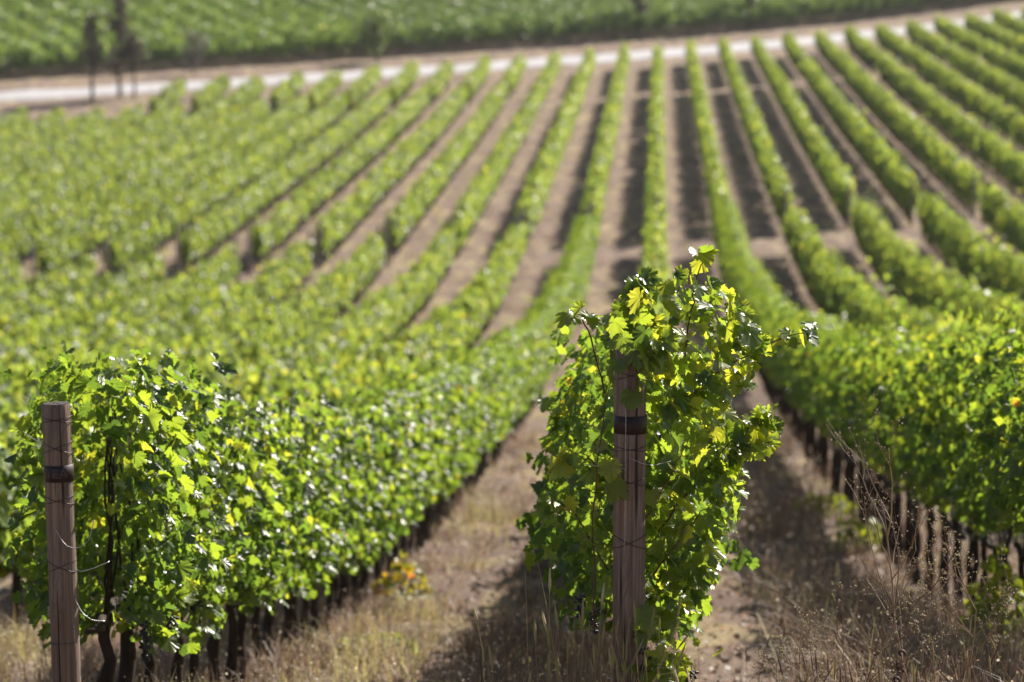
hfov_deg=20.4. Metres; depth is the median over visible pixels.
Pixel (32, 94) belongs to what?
road
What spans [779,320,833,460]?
grapevine
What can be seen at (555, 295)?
grapevine
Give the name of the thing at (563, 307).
grapevine
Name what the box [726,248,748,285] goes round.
grapevine
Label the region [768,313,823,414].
grapevine
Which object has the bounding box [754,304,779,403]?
grapevine
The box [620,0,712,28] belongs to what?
vine row
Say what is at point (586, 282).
grapevine
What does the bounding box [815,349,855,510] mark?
grapevine
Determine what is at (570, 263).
grapevine
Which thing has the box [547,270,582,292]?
grapevine
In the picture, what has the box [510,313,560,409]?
grapevine
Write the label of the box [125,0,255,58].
vine row
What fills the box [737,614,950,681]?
grass tuft
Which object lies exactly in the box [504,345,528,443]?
grapevine
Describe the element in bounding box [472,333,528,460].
grapevine
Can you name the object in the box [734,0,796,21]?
vine row
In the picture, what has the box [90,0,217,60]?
vine row
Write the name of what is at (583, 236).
grapevine
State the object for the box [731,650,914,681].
grass tuft
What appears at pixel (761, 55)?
vine row
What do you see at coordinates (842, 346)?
grapevine
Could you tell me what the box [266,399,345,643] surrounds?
grapevine
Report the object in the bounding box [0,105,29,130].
vine row
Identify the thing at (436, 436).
grapevine
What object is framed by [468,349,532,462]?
grapevine
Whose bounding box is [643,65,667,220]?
vine row
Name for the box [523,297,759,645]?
grapevine
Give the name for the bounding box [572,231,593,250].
grapevine
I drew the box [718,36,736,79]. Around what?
vine row
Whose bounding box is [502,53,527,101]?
vine row
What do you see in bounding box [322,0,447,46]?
vine row
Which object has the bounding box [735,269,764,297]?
grapevine
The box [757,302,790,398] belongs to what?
grapevine
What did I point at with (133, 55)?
slender tree
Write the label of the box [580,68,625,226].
vine row
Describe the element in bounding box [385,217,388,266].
wooden post
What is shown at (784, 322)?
grapevine
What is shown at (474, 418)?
grapevine
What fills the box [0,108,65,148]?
vine row
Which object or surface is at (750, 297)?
grapevine
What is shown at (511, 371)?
grapevine
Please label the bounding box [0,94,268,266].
vine row
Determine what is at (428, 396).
grapevine
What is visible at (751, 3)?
slender tree
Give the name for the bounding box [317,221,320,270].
wooden post
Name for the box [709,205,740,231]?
grapevine
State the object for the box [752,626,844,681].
dead weed
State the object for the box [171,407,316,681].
grapevine
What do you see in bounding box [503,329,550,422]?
grapevine
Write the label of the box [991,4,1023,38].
vine row
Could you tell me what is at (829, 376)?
grapevine
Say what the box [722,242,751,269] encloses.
grapevine
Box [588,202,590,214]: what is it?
wooden post
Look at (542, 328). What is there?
grapevine
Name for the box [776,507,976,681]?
dead weed
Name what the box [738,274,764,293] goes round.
grapevine
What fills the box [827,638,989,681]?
grass tuft
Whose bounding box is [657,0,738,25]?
vine row
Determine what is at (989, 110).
vine row
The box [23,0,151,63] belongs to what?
vine row
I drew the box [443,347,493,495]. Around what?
grapevine
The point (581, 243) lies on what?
grapevine
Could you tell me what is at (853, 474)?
grapevine
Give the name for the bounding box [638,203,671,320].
vine row
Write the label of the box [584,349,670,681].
wooden post
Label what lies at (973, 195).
wooden post
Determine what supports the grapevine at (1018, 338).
on the ground at (622, 222)
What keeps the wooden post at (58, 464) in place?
on the ground at (622, 222)
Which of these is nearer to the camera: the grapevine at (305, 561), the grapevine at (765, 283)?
the grapevine at (305, 561)
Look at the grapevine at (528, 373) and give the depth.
45.24 m
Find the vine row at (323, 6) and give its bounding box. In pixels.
[282,0,418,48]
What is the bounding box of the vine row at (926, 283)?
[849,184,1023,340]
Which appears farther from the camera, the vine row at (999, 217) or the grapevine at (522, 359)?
the vine row at (999, 217)
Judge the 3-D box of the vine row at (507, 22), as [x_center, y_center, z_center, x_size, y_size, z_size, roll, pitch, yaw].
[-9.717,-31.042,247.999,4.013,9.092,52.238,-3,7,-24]
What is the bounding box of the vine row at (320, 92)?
[306,61,344,111]
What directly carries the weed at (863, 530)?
on the ground at (622, 222)
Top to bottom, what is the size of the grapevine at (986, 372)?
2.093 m
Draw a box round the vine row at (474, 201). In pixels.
[446,75,547,256]
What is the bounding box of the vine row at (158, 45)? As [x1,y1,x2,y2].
[57,0,186,61]
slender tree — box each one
[76,10,105,99]
[99,0,136,97]
[121,31,147,98]
[631,0,649,37]
[745,0,756,28]
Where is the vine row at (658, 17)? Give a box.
[583,0,689,29]
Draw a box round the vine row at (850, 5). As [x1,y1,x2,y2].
[827,0,871,13]
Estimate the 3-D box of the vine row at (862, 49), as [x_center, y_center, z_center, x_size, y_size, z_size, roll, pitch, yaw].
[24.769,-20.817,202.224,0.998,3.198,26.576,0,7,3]
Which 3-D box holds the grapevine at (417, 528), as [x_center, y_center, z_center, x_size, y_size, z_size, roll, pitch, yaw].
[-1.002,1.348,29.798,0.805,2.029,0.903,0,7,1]
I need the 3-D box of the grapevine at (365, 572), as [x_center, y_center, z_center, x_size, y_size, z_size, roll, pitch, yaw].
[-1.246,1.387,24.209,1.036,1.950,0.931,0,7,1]
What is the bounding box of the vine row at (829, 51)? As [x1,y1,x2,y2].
[813,29,843,77]
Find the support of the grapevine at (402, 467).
on the ground at (622, 222)
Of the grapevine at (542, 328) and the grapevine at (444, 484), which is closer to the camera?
the grapevine at (444, 484)
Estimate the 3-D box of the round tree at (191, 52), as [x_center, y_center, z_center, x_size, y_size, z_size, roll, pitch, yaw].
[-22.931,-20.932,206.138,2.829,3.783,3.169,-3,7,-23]
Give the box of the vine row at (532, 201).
[513,68,586,243]
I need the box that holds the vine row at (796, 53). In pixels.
[781,28,806,79]
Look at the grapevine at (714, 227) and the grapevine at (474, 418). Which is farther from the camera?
the grapevine at (714, 227)
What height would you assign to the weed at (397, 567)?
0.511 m
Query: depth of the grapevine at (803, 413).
39.63 m
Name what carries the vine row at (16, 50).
on the ground at (622, 222)
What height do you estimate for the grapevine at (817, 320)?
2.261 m
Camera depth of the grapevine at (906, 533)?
26.00 m
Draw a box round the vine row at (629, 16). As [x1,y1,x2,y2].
[525,0,654,31]
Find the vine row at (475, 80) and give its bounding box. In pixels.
[462,55,490,105]
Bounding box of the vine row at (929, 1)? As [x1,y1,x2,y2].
[905,0,943,4]
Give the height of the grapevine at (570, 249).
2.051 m
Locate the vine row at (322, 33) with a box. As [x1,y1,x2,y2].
[221,0,352,52]
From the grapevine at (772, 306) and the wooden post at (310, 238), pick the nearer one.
the grapevine at (772, 306)
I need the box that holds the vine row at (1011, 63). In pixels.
[980,38,1023,82]
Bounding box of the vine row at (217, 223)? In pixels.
[179,80,391,269]
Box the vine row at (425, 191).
[382,70,508,259]
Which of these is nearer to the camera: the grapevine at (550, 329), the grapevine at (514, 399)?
the grapevine at (514, 399)
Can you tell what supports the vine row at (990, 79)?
on the ground at (622, 222)
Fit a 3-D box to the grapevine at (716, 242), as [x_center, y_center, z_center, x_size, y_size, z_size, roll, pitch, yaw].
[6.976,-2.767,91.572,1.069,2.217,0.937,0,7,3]
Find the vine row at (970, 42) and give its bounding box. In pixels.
[932,12,981,56]
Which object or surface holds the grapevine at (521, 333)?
on the ground at (622, 222)
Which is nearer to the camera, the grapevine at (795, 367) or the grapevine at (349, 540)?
the grapevine at (349, 540)
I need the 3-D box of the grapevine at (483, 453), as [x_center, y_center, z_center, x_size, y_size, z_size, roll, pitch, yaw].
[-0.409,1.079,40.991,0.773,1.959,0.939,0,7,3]
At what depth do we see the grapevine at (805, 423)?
43.39 m
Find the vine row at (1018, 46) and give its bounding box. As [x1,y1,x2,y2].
[1010,31,1023,57]
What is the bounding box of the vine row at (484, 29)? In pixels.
[388,0,510,42]
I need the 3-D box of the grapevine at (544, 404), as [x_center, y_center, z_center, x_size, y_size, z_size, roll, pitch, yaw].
[0.569,0.932,14.176,1.121,2.221,0.931,0,7,0]
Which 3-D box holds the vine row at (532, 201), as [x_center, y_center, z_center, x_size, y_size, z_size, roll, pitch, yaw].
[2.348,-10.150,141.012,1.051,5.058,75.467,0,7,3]
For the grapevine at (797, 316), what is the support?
on the ground at (622, 222)
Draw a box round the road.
[0,11,1022,100]
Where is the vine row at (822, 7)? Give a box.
[792,0,845,15]
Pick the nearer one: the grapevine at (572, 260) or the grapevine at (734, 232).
the grapevine at (572, 260)
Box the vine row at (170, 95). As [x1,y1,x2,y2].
[147,77,187,117]
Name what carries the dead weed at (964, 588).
on the ground at (622, 222)
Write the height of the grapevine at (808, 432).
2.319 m
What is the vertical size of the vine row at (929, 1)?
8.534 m
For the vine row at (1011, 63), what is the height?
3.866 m
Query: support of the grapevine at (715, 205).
on the ground at (622, 222)
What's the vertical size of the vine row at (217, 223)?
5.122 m
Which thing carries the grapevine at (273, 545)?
on the ground at (622, 222)
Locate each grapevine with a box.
[0,351,209,681]
[1,340,238,681]
[75,376,219,681]
[89,376,269,681]
[119,373,265,681]
[128,417,296,681]
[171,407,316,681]
[200,401,324,681]
[218,387,338,667]
[233,408,325,678]
[252,422,358,655]
[265,400,372,644]
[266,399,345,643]
[289,414,367,648]
[294,389,408,614]
[302,402,417,612]
[302,432,384,631]
[309,410,390,631]
[320,385,423,602]
[327,394,442,578]
[347,382,433,591]
[350,389,441,574]
[358,385,456,572]
[362,388,453,562]
[366,428,426,593]
[368,376,471,547]
[370,376,444,555]
[380,365,453,556]
[388,373,452,554]
[391,366,483,535]
[392,368,473,540]
[407,352,477,533]
[415,366,486,519]
[419,358,485,515]
[424,358,490,510]
[431,354,511,449]
[432,366,507,492]
[432,377,489,522]
[438,363,492,498]
[442,360,503,489]
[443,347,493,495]
[447,342,517,483]
[449,367,487,506]
[453,373,491,506]
[455,348,519,478]
[458,350,508,474]
[464,348,521,469]
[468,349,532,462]
[470,342,529,439]
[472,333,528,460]
[474,337,518,465]
[476,341,534,455]
[480,330,525,446]
[483,330,537,439]
[486,354,519,468]
[487,325,545,439]
[489,322,530,440]
[494,330,537,430]
[496,319,546,428]
[497,356,523,449]
[498,327,539,433]
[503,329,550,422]
[504,318,553,414]
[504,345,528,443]
[509,323,545,424]
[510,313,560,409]
[510,326,550,418]
[513,316,553,405]
[514,327,729,599]
[515,336,548,430]
[520,304,562,365]
[520,311,559,397]
[521,322,551,355]
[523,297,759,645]
[524,308,565,389]
[525,297,569,383]
[525,300,566,385]
[527,344,739,609]
[528,308,561,336]
[531,319,546,410]
[531,325,734,644]
[532,344,720,608]
[533,244,820,681]
[535,291,561,308]
[536,295,574,338]
[538,272,578,300]
[538,289,570,310]
[538,292,563,304]
[539,288,572,337]
[540,282,567,305]
[541,282,575,331]
[543,288,569,327]
[545,281,579,315]
[546,271,583,299]
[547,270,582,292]
[553,264,588,303]
[557,264,587,309]
[558,261,591,291]
[558,262,588,297]
[558,283,583,342]
[559,256,590,285]
[559,258,583,280]
[560,234,593,275]
[560,254,587,285]
[560,274,583,308]
[561,246,594,277]
[562,254,587,282]
[564,234,595,262]
[565,243,592,273]
[565,249,590,271]
[566,243,586,255]
[567,239,594,270]
[570,222,599,251]
[571,213,595,242]
[571,213,599,234]
[572,224,595,254]
[572,229,590,242]
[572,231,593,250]
[574,225,594,248]
[576,221,594,242]
[601,430,658,646]
[709,190,734,217]
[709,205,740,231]
[710,196,737,218]
[711,192,732,208]
[711,206,739,236]
[711,212,744,243]
[713,222,739,248]
[714,214,740,234]
[714,242,746,271]
[715,198,733,210]
[716,208,734,226]
[716,219,744,237]
[716,223,747,248]
[716,242,753,278]
[717,205,737,231]
[717,248,750,280]
[718,225,747,251]
[718,237,750,268]
[720,243,748,283]
[721,220,740,241]
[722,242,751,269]
[722,254,752,279]
[723,261,758,292]
[724,252,760,287]
[725,260,762,286]
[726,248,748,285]
[727,245,751,268]
[727,254,756,275]
[729,260,761,345]
[729,275,757,302]
[730,259,764,285]
[733,268,767,292]
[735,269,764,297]
[736,276,763,360]
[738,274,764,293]
[738,285,772,372]
[740,272,777,301]
[742,270,774,375]
[742,288,783,388]
[746,285,774,377]
[748,288,773,382]
[749,294,784,395]
[750,285,781,392]
[750,293,789,397]
[751,288,788,391]
[753,300,798,408]
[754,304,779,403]
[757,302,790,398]
[757,309,806,411]
[759,303,795,409]
[759,307,806,411]
[760,310,801,417]
[760,315,781,415]
[760,324,786,421]
[761,308,796,402]
[761,319,789,427]
[761,331,790,429]
[764,320,795,438]
[767,320,799,427]
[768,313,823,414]
[770,310,827,450]
[770,312,800,432]
[770,324,799,443]
[772,309,822,440]
[773,310,819,443]
[778,314,823,459]
[778,322,819,454]
[779,320,825,470]
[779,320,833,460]
[783,304,837,463]
[784,305,854,470]
[784,319,852,477]
[791,327,850,482]
[792,376,819,469]
[794,322,829,475]
[795,345,833,489]
[799,336,845,492]
[804,316,867,499]
[806,333,869,501]
[812,389,849,507]
[815,329,881,517]
[815,333,859,460]
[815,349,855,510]
[819,335,867,515]
[821,326,885,520]
[823,350,867,524]
[825,339,891,536]
[829,308,909,530]
[830,320,909,545]
[838,340,896,553]
[841,336,912,560]
[844,327,938,568]
[849,325,928,567]
[862,347,933,585]
[866,341,940,600]
[867,348,932,568]
[877,353,913,578]
[881,353,950,587]
[889,350,954,614]
[893,378,952,600]
[897,316,1000,618]
[903,340,988,614]
[922,330,1013,621]
[923,303,1020,623]
[931,369,1023,619]
[933,346,1023,646]
[955,344,1023,533]
[957,309,1023,655]
[965,330,1023,530]
[966,332,1023,521]
[988,381,1023,513]
[993,340,1023,511]
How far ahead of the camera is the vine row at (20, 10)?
218.97 m
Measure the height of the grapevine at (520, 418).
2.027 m
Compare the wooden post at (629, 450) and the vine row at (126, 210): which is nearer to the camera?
the wooden post at (629, 450)
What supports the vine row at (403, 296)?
on the ground at (622, 222)
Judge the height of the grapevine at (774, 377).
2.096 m
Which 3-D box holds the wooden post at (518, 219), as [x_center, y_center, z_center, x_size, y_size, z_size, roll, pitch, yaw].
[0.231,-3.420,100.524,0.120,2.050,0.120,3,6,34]
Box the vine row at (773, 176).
[725,59,795,230]
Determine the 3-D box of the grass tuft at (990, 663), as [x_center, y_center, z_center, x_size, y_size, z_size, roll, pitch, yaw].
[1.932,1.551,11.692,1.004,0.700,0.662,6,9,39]
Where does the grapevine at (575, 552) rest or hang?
on the ground at (622, 222)
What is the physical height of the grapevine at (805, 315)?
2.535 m
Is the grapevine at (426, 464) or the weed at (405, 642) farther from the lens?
the grapevine at (426, 464)
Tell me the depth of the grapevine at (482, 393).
36.65 m
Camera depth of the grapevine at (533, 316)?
60.05 m
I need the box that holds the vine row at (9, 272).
[0,258,24,294]
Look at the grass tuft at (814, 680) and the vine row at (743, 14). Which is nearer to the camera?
the grass tuft at (814, 680)
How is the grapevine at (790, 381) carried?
on the ground at (622, 222)
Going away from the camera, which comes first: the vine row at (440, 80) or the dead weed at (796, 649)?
the dead weed at (796, 649)
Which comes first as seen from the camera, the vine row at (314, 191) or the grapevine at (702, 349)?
the grapevine at (702, 349)
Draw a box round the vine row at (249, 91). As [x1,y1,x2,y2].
[227,75,266,113]
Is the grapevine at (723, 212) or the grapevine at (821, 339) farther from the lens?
the grapevine at (723, 212)
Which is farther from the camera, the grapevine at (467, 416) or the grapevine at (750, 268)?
the grapevine at (750, 268)
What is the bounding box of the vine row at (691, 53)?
[684,39,701,75]
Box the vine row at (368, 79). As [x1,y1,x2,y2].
[343,60,382,111]
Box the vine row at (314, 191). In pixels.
[251,83,430,269]
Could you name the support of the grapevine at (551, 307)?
on the ground at (622, 222)
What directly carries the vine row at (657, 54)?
on the ground at (622, 222)
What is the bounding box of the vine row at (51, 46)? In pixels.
[0,2,83,67]
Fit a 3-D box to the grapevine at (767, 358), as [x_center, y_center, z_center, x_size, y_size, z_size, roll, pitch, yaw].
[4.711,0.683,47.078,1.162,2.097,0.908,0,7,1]
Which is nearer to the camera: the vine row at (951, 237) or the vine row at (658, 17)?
the vine row at (951, 237)
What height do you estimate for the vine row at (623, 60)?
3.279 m
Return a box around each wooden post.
[23,401,109,681]
[32,244,36,284]
[105,238,108,275]
[175,231,179,277]
[234,237,238,282]
[248,227,250,276]
[307,230,311,280]
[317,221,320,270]
[378,226,380,275]
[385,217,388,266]
[452,211,456,259]
[516,215,520,264]
[520,206,523,223]
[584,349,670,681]
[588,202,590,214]
[909,178,913,225]
[920,191,924,240]
[972,173,975,219]
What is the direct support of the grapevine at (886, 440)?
on the ground at (622, 222)
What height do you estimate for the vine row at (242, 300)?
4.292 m
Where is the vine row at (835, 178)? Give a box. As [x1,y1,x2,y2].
[764,60,855,226]
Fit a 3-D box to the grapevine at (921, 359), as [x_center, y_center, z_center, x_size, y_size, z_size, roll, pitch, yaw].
[3.388,1.036,21.547,0.987,2.524,0.946,0,7,3]
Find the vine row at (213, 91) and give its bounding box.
[189,71,231,112]
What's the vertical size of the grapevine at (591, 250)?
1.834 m
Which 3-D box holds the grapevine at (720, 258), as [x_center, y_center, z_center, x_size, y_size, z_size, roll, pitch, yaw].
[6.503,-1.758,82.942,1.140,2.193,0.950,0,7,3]
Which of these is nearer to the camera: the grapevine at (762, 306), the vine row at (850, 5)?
the grapevine at (762, 306)
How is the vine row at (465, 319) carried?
on the ground at (622, 222)
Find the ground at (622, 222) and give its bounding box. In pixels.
[0,0,1023,681]
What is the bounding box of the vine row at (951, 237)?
[916,189,1023,302]
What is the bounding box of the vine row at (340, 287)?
[0,231,385,412]
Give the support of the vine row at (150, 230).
on the ground at (622, 222)
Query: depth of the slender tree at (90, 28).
189.12 m
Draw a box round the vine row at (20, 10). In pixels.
[0,0,117,64]
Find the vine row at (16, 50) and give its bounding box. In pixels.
[0,30,50,67]
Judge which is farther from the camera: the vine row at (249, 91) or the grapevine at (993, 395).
the vine row at (249, 91)
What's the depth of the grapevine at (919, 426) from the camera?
20.90 m
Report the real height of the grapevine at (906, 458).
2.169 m
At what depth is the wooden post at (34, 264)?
99.25 m
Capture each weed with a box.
[336,629,420,660]
[370,550,435,607]
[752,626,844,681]
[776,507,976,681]
[789,493,857,516]
[825,389,955,681]
[826,513,881,554]
[918,512,1023,681]
[956,541,1023,664]
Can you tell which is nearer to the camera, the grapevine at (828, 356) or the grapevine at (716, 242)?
the grapevine at (828, 356)
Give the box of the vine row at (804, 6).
[755,0,819,18]
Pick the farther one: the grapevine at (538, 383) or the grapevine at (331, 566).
the grapevine at (538, 383)
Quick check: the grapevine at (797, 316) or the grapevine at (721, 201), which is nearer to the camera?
the grapevine at (797, 316)
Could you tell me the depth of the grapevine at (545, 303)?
66.47 m
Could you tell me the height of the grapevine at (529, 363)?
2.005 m
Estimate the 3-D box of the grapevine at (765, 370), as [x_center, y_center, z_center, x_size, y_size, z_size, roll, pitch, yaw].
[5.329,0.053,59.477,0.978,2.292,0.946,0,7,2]
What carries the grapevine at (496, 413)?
on the ground at (622, 222)
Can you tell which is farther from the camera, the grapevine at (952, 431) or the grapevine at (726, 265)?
the grapevine at (726, 265)
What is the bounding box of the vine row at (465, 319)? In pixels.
[0,220,528,638]
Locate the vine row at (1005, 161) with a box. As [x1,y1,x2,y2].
[875,47,1023,204]
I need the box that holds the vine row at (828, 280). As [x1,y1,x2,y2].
[780,204,1023,358]
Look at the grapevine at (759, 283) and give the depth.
67.05 m
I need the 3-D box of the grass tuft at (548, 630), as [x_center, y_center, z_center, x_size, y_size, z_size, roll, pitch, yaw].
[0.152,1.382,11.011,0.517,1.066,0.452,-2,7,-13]
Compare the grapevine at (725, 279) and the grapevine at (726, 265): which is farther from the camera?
the grapevine at (726, 265)
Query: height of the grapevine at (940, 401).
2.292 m
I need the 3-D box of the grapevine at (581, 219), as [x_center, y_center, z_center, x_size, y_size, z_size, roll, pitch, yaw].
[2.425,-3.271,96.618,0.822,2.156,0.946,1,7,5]
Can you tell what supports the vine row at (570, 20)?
on the ground at (622, 222)
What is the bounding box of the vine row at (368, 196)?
[312,77,467,267]
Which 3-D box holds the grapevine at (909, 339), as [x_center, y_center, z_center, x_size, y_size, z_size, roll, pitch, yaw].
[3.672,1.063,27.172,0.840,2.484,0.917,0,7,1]
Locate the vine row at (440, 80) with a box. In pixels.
[425,52,454,107]
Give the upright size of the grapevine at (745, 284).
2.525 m
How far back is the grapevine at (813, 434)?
40.87 m
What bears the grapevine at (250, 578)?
on the ground at (622, 222)
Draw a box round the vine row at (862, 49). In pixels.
[844,24,879,73]
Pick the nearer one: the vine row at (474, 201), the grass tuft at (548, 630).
the grass tuft at (548, 630)
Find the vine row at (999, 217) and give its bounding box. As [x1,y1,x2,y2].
[976,177,1023,258]
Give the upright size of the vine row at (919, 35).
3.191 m
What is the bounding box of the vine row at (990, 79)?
[944,40,1023,117]
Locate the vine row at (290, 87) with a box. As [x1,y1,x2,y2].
[268,69,305,110]
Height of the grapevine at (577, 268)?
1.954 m
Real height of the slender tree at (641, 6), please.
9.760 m
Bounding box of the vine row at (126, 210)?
[35,94,309,276]
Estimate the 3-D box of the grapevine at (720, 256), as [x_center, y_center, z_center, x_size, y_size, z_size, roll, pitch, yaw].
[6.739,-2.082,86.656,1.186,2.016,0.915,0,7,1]
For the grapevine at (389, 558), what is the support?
on the ground at (622, 222)
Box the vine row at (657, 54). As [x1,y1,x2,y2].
[650,39,663,77]
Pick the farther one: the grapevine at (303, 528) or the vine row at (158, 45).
the vine row at (158, 45)
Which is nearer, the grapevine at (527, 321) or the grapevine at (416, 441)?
the grapevine at (416, 441)
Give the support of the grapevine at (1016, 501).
on the ground at (622, 222)
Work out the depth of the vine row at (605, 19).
231.08 m
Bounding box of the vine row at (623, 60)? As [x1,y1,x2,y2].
[614,41,630,81]
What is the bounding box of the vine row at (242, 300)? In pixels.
[0,234,314,392]
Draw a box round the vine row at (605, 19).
[521,0,626,33]
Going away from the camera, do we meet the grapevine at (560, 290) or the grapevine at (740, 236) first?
the grapevine at (560, 290)
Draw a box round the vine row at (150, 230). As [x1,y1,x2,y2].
[101,91,348,276]
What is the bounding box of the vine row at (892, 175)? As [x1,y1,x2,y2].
[801,56,920,222]
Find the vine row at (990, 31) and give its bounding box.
[963,12,1016,50]
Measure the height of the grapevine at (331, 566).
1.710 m
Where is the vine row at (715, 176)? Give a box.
[688,63,728,215]
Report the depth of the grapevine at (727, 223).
90.62 m
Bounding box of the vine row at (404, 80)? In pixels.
[388,57,420,108]
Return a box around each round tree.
[178,26,217,75]
[344,6,404,62]
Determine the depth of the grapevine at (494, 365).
38.88 m
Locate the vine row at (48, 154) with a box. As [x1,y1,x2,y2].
[0,104,144,182]
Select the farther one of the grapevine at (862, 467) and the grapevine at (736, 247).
the grapevine at (736, 247)
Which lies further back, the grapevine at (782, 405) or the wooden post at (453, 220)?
the wooden post at (453, 220)
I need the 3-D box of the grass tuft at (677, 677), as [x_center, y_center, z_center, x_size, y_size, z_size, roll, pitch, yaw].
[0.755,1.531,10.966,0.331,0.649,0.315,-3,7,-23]
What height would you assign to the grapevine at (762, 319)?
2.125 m
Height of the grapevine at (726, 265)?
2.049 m
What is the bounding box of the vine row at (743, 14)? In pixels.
[681,0,762,24]
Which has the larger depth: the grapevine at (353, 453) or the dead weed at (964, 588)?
the grapevine at (353, 453)
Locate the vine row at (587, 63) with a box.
[576,42,595,87]
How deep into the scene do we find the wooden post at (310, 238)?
98.66 m
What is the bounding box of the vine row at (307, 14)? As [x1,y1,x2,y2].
[255,0,369,48]
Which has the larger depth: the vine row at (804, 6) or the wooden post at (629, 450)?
the vine row at (804, 6)
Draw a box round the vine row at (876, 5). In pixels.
[845,0,896,10]
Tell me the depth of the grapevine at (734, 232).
88.39 m
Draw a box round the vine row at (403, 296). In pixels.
[0,221,458,476]
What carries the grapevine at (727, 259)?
on the ground at (622, 222)
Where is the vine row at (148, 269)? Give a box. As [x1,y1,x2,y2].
[0,245,167,340]
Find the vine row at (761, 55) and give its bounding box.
[750,35,773,83]
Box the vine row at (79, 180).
[0,96,231,235]
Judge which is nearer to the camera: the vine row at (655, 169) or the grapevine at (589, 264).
the grapevine at (589, 264)
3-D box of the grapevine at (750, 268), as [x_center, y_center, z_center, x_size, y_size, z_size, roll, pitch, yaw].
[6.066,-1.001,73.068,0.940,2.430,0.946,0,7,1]
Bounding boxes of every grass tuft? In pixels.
[474,562,629,681]
[551,612,690,681]
[578,595,685,681]
[673,666,689,681]
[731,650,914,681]
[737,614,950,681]
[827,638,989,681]
[886,637,1023,681]
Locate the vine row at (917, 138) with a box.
[837,42,983,217]
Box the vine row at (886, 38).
[873,22,912,70]
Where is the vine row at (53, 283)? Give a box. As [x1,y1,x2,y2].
[0,247,97,315]
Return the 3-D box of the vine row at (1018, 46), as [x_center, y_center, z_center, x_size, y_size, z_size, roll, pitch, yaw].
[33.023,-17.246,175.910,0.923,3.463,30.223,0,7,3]
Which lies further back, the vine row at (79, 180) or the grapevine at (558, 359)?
the vine row at (79, 180)
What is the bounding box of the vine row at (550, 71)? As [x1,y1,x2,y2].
[537,49,562,98]
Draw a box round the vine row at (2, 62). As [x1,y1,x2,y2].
[0,44,11,71]
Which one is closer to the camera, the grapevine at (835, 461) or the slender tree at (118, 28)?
the grapevine at (835, 461)
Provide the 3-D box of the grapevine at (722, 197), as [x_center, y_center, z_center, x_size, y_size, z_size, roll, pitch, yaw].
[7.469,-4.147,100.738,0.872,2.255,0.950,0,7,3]
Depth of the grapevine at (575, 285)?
75.06 m
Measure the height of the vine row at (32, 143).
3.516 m
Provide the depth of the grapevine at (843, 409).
27.86 m
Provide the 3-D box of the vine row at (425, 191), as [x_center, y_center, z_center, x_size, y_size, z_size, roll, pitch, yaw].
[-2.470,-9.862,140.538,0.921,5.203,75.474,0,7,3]
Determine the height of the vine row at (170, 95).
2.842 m
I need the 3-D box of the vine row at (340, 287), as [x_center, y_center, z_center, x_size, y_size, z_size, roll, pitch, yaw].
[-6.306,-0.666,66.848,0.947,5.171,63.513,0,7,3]
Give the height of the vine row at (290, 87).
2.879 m
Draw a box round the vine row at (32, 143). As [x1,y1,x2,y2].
[0,102,105,163]
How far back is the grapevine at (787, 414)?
49.63 m
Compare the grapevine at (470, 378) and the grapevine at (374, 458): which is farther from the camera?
the grapevine at (470, 378)
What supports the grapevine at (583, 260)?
on the ground at (622, 222)
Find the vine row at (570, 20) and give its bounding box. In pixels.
[486,0,598,35]
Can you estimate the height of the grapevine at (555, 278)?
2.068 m
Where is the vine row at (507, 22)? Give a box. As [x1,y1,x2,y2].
[422,0,538,40]
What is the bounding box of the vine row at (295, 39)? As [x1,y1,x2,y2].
[188,0,324,54]
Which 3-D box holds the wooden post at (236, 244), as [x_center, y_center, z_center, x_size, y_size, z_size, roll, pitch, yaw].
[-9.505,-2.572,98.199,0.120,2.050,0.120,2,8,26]
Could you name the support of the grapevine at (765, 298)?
on the ground at (622, 222)
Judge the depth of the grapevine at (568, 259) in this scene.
82.35 m
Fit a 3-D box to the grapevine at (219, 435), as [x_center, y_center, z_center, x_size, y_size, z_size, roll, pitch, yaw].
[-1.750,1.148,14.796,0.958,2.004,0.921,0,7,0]
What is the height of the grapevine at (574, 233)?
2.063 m
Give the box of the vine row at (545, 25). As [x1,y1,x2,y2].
[451,0,567,39]
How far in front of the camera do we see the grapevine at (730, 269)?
75.00 m
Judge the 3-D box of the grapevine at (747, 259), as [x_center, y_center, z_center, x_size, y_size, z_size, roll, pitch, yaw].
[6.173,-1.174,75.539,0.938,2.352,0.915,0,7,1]
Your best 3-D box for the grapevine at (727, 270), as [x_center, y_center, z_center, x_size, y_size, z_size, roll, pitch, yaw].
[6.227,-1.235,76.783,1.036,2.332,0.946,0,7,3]
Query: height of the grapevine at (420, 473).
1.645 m
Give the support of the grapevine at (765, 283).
on the ground at (622, 222)
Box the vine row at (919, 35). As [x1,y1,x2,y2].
[905,18,946,62]
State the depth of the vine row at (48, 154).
151.49 m
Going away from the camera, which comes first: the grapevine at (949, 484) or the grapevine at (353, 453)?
the grapevine at (949, 484)
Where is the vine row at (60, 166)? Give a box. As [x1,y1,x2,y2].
[0,103,185,207]
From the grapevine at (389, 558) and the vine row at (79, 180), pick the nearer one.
the grapevine at (389, 558)
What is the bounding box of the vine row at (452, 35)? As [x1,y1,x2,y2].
[350,0,480,43]
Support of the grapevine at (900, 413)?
on the ground at (622, 222)
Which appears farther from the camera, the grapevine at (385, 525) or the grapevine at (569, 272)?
the grapevine at (569, 272)
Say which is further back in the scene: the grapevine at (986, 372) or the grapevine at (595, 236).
the grapevine at (595, 236)
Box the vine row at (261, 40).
[161,0,286,56]
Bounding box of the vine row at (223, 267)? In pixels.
[0,243,241,363]
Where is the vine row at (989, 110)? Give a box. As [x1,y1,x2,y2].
[908,45,1023,153]
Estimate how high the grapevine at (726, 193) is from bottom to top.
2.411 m

